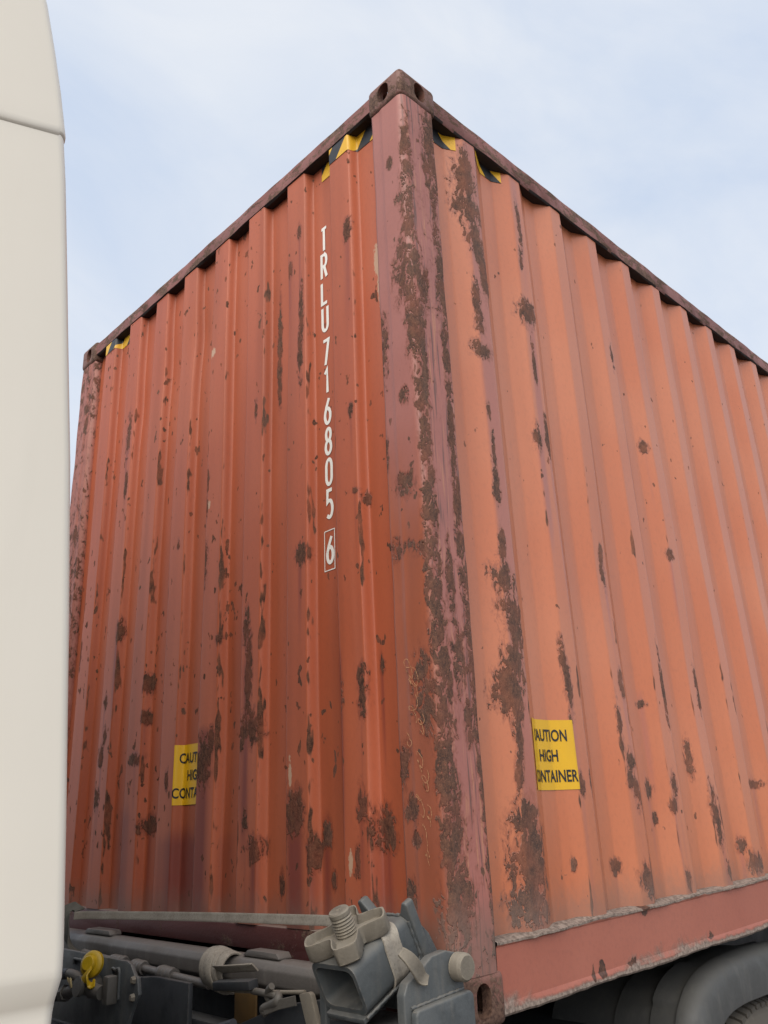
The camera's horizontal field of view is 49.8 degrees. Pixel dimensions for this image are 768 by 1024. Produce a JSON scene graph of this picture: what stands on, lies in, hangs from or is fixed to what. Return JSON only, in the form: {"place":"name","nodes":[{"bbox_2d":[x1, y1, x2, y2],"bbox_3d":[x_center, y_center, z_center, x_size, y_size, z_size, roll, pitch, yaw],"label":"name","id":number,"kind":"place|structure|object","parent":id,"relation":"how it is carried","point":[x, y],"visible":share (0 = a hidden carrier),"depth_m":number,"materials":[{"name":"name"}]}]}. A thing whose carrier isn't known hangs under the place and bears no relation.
{"place":"outdoors","nodes":[
{"label":"outdoors","id":0,"kind":"place"},
{"bbox_2d":[46,0,767,502],"label":"sky","id":1,"kind":"structure","parent":0,"point":[647,120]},
{"label":"ground","id":2,"kind":"structure","parent":0,"visible":0},
{"bbox_2d":[0,0,767,1023],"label":"truck tractor","id":3,"kind":"object","parent":2,"relation":"on","point":[720,984],"visible":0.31,"depth_m":1.50,"materials":[{"name":"beige paint"}]},
{"bbox_2d":[51,896,767,1023],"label":"container trailer","id":4,"kind":"object","parent":2,"relation":"on","point":[344,975],"visible":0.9,"depth_m":2.13,"materials":[{"name":"paint"}]},
{"bbox_2d":[64,902,84,950],"bbox_3d":[-1.071,1.470,2.890,0.102,0.180,0.270,16,-27,-41],"label":"hook","id":5,"kind":"object","parent":4,"relation":"hanging from","point":[73,907],"visible":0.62,"depth_m":2.93,"materials":[{"name":"grey metal"}]},
{"bbox_2d":[73,911,330,925],"bbox_3d":[-0.551,1.228,2.499,1.514,0.070,0.048,-20,-27,40],"label":"metal bar","id":6,"kind":"object","parent":4,"relation":"attached to","point":[295,919],"visible":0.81,"depth_m":2.49,"materials":[{"name":"grey metal"}]},
{"bbox_2d":[199,945,257,994],"bbox_3d":[-0.400,1.254,2.242,0.123,0.118,0.315,10,-23,-30],"label":"clamp","id":7,"kind":"object","parent":4,"relation":"on","point":[212,966],"visible":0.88,"depth_m":2.25,"materials":[{"name":"metal"}]},
{"bbox_2d":[219,983,305,1016],"bbox_3d":[-0.327,1.232,2.101,0.035,0.081,0.376,16,-27,-41],"label":"lever","id":8,"kind":"object","parent":4,"relation":"attached to","point":[275,1000],"visible":0.87,"depth_m":2.04,"materials":[{"name":"metal"}]},
{"bbox_2d":[380,922,408,988],"bbox_3d":[-0.018,1.000,1.873,0.082,0.134,0.152,16,-27,-41],"label":"lock strap","id":9,"kind":"object","parent":4,"relation":"attached to","point":[392,943],"visible":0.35,"depth_m":1.82,"materials":[{"name":"grey metal"}]},
{"bbox_2d":[65,69,767,1023],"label":"shipping container","id":10,"kind":"object","parent":4,"relation":"on","point":[419,523],"visible":0.83,"depth_m":2.84,"materials":[{"name":"metal"}]}
]}

